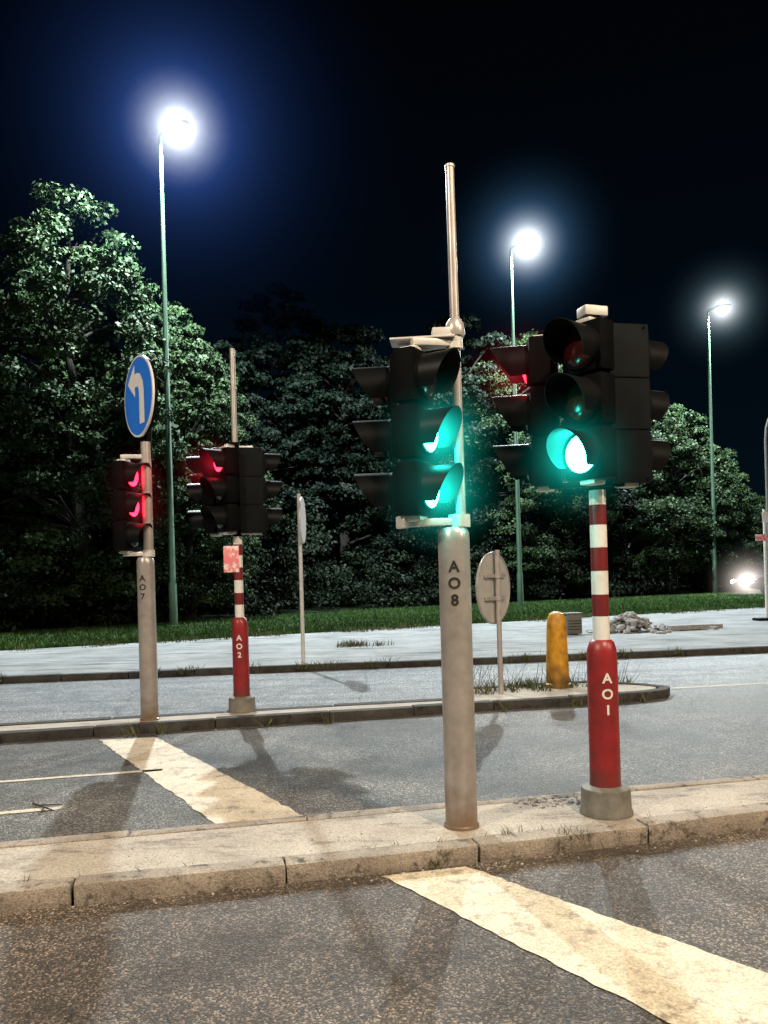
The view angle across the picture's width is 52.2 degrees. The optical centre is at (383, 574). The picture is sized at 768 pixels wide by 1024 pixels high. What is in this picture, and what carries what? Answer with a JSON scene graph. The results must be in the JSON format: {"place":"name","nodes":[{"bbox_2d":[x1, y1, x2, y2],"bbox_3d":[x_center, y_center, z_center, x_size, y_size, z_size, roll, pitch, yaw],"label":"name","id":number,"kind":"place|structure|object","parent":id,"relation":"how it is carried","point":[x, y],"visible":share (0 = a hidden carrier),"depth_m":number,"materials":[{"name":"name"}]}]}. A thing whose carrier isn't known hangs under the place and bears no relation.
{"place":"outdoors","nodes":[
{"label":"outdoors","id":0,"kind":"place"},
{"bbox_2d":[0,573,764,642],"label":"grass","id":1,"kind":"structure","parent":0,"point":[203,613],"depth_m":34.30,"materials":[{"name":"green plant"}]},
{"bbox_2d":[158,119,189,626],"bbox_3d":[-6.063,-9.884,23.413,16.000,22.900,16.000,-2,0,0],"label":"street lamp","id":2,"kind":"object","parent":1,"relation":"on","point":[180,126],"visible":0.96,"depth_m":23.63,"materials":[{"name":"green metal"}]},
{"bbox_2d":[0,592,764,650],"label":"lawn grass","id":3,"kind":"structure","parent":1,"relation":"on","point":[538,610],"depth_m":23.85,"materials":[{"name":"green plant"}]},
{"bbox_2d":[509,238,536,604],"bbox_3d":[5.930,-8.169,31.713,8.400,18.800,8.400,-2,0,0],"label":"street lamp","id":4,"kind":"object","parent":1,"relation":"on","point":[526,243],"visible":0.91,"depth_m":31.93,"materials":[{"name":"green metal"}]},
{"bbox_2d":[707,303,730,592],"bbox_3d":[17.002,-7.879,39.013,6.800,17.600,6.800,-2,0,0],"label":"street lamp","id":5,"kind":"object","parent":1,"relation":"on","point":[722,307],"visible":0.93,"depth_m":39.23,"materials":[{"name":"green metal"}]},
{"bbox_2d":[0,653,767,1023],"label":"road","id":6,"kind":"structure","parent":0,"point":[360,951],"depth_m":3.87,"materials":[{"name":"grey asphalt"}]},
{"bbox_2d":[32,802,62,813],"bbox_3d":[-2.244,1.549,5.244,0.167,0.020,0.303,-2,0,-32],"label":"fallen twig","id":7,"kind":"object","parent":6,"relation":"on","point":[41,805],"visible":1,"depth_m":5.26,"materials":[{"name":"brown plant"}]},
{"bbox_2d":[0,680,669,742],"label":"traffic island","id":8,"kind":"structure","parent":6,"relation":"on","point":[524,698],"depth_m":8.15,"materials":[{"name":"concrete"}]},
{"bbox_2d":[111,441,159,720],"bbox_3d":[-2.454,0.044,7.914,0.840,2.870,0.840,-2,0,0],"label":"traffic light","id":9,"kind":"object","parent":8,"relation":"on","point":[128,506],"visible":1,"depth_m":7.92,"materials":[{"name":"metal"}]},
{"bbox_2d":[124,355,157,457],"bbox_3d":[-2.445,-1.707,7.995,0.135,1.030,0.820,-2,0,-37],"label":"turn left sign","id":10,"kind":"object","parent":9,"relation":"attached to","point":[141,393],"visible":1,"depth_m":7.89,"materials":[{"name":"blue metal"}]},
{"bbox_2d":[186,348,281,713],"bbox_3d":[-1.851,-0.468,8.336,1.250,3.860,1.130,-2,0,27],"label":"traffic light","id":11,"kind":"object","parent":8,"relation":"on","point":[233,490],"visible":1,"depth_m":8.27,"materials":[{"name":"red paint"}]},
{"bbox_2d":[475,550,509,693],"bbox_3d":[1.316,0.543,9.079,0.120,1.660,0.844,-2,0,35],"label":"round traffic sign","id":12,"kind":"object","parent":8,"relation":"on","point":[492,586],"visible":1,"depth_m":9.04,"materials":[{"name":"metal"}]},
{"bbox_2d":[474,673,633,695],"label":"weeds","id":13,"kind":"object","parent":8,"relation":"on","point":[529,684],"visible":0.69,"depth_m":9.30,"materials":[{"name":"green plant"}]},
{"bbox_2d":[473,644,638,688],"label":"weeds","id":14,"kind":"object","parent":8,"relation":"on","point":[583,683],"visible":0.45,"depth_m":9.48,"materials":[{"name":"green plant"}]},
{"bbox_2d":[544,612,571,688],"bbox_3d":[2.086,0.899,9.450,0.330,0.905,0.330,-2,0,0],"label":"yellow bollard","id":15,"kind":"object","parent":8,"relation":"on","point":[556,641],"visible":0.94,"depth_m":9.34,"materials":[{"name":"plastic"}]},
{"bbox_2d":[0,605,764,736],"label":"weeds","id":16,"kind":"object","parent":6,"relation":"on","point":[347,643],"visible":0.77,"depth_m":15.68,"materials":[{"name":"green plant"}]},
{"bbox_2d":[0,774,767,913],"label":"traffic island","id":17,"kind":"structure","parent":6,"relation":"on","point":[244,856],"depth_m":4.15,"materials":[{"name":"concrete"}]},
{"bbox_2d":[2,783,767,917],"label":"loose gravel","id":18,"kind":"structure","parent":17,"relation":"on","point":[555,799],"depth_m":4.64,"materials":[{"name":"grey gravel"}]},
{"bbox_2d":[24,795,767,881],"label":"weeds","id":19,"kind":"object","parent":17,"relation":"on","point":[438,864],"visible":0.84,"depth_m":4.12,"materials":[{"name":"green plant"}]},
{"bbox_2d":[351,163,479,831],"bbox_3d":[0.282,-0.438,4.239,0.902,3.675,0.840,-2,0,0],"label":"traffic light","id":20,"kind":"object","parent":17,"relation":"on","point":[408,438],"visible":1,"depth_m":4.29,"materials":[{"name":"metal"}]},
{"bbox_2d":[490,304,670,820],"bbox_3d":[0.952,-0.131,4.506,1.250,3.025,1.130,-2,0,27],"label":"traffic light","id":21,"kind":"object","parent":17,"relation":"on","point":[603,399],"visible":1,"depth_m":4.44,"materials":[{"name":"red paint"}]},
{"bbox_2d":[0,683,767,1023],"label":"road markings","id":22,"kind":"object","parent":6,"relation":"on","point":[668,979],"visible":0.96,"depth_m":3.25,"materials":[{"name":"paint"}]},
{"bbox_2d":[0,607,767,675],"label":"pavement","id":23,"kind":"structure","parent":0,"point":[741,628],"depth_m":15.31,"materials":[{"name":"concrete"}]},
{"bbox_2d":[297,494,305,662],"bbox_3d":[-1.330,0.058,12.749,0.101,2.750,0.760,-2,0,0],"label":"edge on traffic sign","id":24,"kind":"object","parent":23,"relation":"on","point":[301,515],"visible":0.98,"depth_m":12.72,"materials":[{"name":"metal"}]},
{"bbox_2d":[563,612,582,633],"bbox_3d":[4.031,1.039,16.800,0.380,0.450,0.300,-2,0,-11],"label":"grey cabinet","id":25,"kind":"object","parent":23,"relation":"on","point":[573,622],"visible":0.79,"depth_m":16.67,"materials":[{"name":"metal"}]},
{"bbox_2d":[586,611,718,633],"bbox_3d":[5.827,1.051,17.139,2.718,0.522,1.621,-2,0,24],"label":"rubble pile","id":26,"kind":"object","parent":23,"relation":"on","point":[627,622],"visible":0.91,"depth_m":16.97,"materials":[{"name":"stone"}]},
{"bbox_2d":[667,624,722,629],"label":"loose kerb stones","id":27,"kind":"object","parent":23,"relation":"on","point":[688,627],"visible":0.97,"depth_m":17.04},
{"bbox_2d":[752,509,767,620],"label":"warning sign post","id":28,"kind":"object","parent":23,"relation":"on","point":[763,537],"visible":1,"depth_m":19.37,"materials":[{"name":"grey metal"}]},
{"bbox_2d":[764,419,767,564],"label":"slender pole","id":29,"kind":"object","parent":23,"relation":"on","point":[766,455],"visible":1,"depth_m":25.36,"materials":[{"name":"metal"}]},
{"bbox_2d":[0,0,767,587],"label":"sky","id":30,"kind":"structure","parent":0,"point":[628,139],"materials":[{"name":"black"}]},
{"label":"ground","id":31,"kind":"structure","parent":0,"visible":0},
{"bbox_2d":[0,225,92,603],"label":"deciduous tree","id":32,"kind":"object","parent":31,"relation":"on","point":[56,371],"visible":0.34,"depth_m":24.78,"materials":[{"name":"green plant"}]},
{"bbox_2d":[0,347,141,615],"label":"deciduous tree","id":33,"kind":"object","parent":31,"relation":"on","point":[117,390],"visible":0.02,"depth_m":29.70,"materials":[{"name":"green plant"}]},
{"bbox_2d":[0,179,200,626],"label":"deciduous tree","id":34,"kind":"object","parent":31,"relation":"on","point":[71,328],"visible":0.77,"depth_m":23.76,"materials":[{"name":"green plant"}]},
{"bbox_2d":[22,300,282,619],"bbox_3d":[-8.275,-4.032,28.128,8.558,11.715,8.278,-2,0,44],"label":"deciduous tree","id":35,"kind":"object","parent":31,"relation":"on","point":[108,356],"visible":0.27,"depth_m":26.68,"materials":[{"name":"green plant"}]},
{"bbox_2d":[93,333,274,620],"bbox_3d":[-6.743,-3.206,26.994,6.046,9.772,6.327,-2,0,-40],"label":"deciduous tree","id":36,"kind":"object","parent":31,"relation":"on","point":[226,591],"visible":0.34,"depth_m":25.95,"materials":[{"name":"green plant"}]},
{"bbox_2d":[156,340,319,612],"bbox_3d":[-7.402,-4.014,33.210,7.251,11.457,7.745,-2,0,32],"label":"deciduous tree","id":37,"kind":"object","parent":31,"relation":"on","point":[254,407],"visible":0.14,"depth_m":32.65,"materials":[{"name":"green plant"}]},
{"bbox_2d":[183,282,378,606],"bbox_3d":[-4.781,-5.896,37.450,9.810,15.143,9.185,-2,0,-6],"label":"deciduous tree","id":38,"kind":"object","parent":31,"relation":"on","point":[261,349],"visible":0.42,"depth_m":35.26,"materials":[{"name":"green plant"}]},
{"bbox_2d":[259,371,376,591],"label":"deciduous tree","id":39,"kind":"object","parent":31,"relation":"on","point":[354,389],"visible":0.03,"depth_m":40.37,"materials":[{"name":"green plant"}]},
{"bbox_2d":[0,493,730,632],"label":"undergrowth shrubs","id":40,"kind":"object","parent":31,"relation":"on","point":[333,592],"visible":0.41,"depth_m":31.30,"materials":[{"name":"green plant"}]},
{"bbox_2d":[266,323,464,605],"bbox_3d":[-1.673,-5.043,35.883,8.758,13.317,8.546,-2,0,39],"label":"deciduous tree","id":41,"kind":"object","parent":31,"relation":"on","point":[359,355],"visible":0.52,"depth_m":34.63,"materials":[{"name":"green plant"}]},
{"bbox_2d":[0,646,767,683],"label":"kerb","id":42,"kind":"structure","parent":31,"relation":"on","point":[59,677],"depth_m":12.48,"materials":[{"name":"concrete"}]},
{"bbox_2d":[332,360,475,597],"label":"deciduous tree","id":43,"kind":"object","parent":31,"relation":"on","point":[374,512],"visible":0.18,"depth_m":34.75,"materials":[{"name":"green plant"}]},
{"bbox_2d":[333,395,496,592],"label":"deciduous tree","id":44,"kind":"object","parent":31,"relation":"on","point":[449,452],"depth_m":41.76,"materials":[{"name":"green plant"}]},
{"bbox_2d":[392,310,543,601],"bbox_3d":[4.140,-5.496,37.894,7.654,13.913,7.843,-2,0,0],"label":"deciduous tree","id":45,"kind":"object","parent":31,"relation":"on","point":[496,339],"visible":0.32,"depth_m":36.00,"materials":[{"name":"green plant"}]},
{"bbox_2d":[469,387,565,591],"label":"deciduous tree","id":46,"kind":"object","parent":31,"relation":"on","point":[519,392],"visible":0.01,"depth_m":41.88,"materials":[{"name":"green plant"}]},
{"bbox_2d":[447,329,588,599],"bbox_3d":[6.483,-5.240,38.066,8.971,13.162,8.572,-2,0,-25],"label":"deciduous tree","id":47,"kind":"object","parent":31,"relation":"on","point":[540,551],"visible":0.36,"depth_m":35.88,"materials":[{"name":"green plant"}]},
{"bbox_2d":[495,364,652,597],"bbox_3d":[9.796,-4.928,38.846,7.781,12.422,7.593,-2,0,-29],"label":"deciduous tree","id":48,"kind":"object","parent":31,"relation":"on","point":[629,496],"visible":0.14,"depth_m":37.13,"materials":[{"name":"green plant"}]},
{"bbox_2d":[522,416,652,591],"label":"deciduous tree","id":49,"kind":"object","parent":31,"relation":"on","point":[615,536],"depth_m":45.06,"materials":[{"name":"green plant"}]},
{"bbox_2d":[541,420,702,594],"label":"deciduous tree","id":50,"kind":"object","parent":31,"relation":"on","point":[660,503],"visible":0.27,"depth_m":38.36,"materials":[{"name":"green plant"}]},
{"bbox_2d":[610,402,751,592],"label":"deciduous tree","id":51,"kind":"object","parent":31,"relation":"on","point":[676,426],"visible":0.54,"depth_m":40.34,"materials":[{"name":"green plant"}]},
{"bbox_2d":[668,443,765,590],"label":"deciduous tree","id":52,"kind":"object","parent":31,"relation":"on","point":[738,566],"visible":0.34,"depth_m":42.86,"materials":[{"name":"green plant"}]},
{"bbox_2d":[724,495,766,578],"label":"deciduous tree","id":53,"kind":"object","parent":31,"relation":"on","point":[758,553],"visible":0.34,"depth_m":49.29,"materials":[{"name":"green plant"}]},
{"label":"side road","id":54,"kind":"structure","parent":0,"visible":0},
{"bbox_2d":[731,565,767,593],"bbox_3d":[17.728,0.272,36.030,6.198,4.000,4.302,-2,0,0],"label":"parked car","id":55,"kind":"object","parent":54,"relation":"on","point":[747,583],"visible":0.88,"depth_m":36.33,"materials":[{"name":"grey paint"}]}
]}

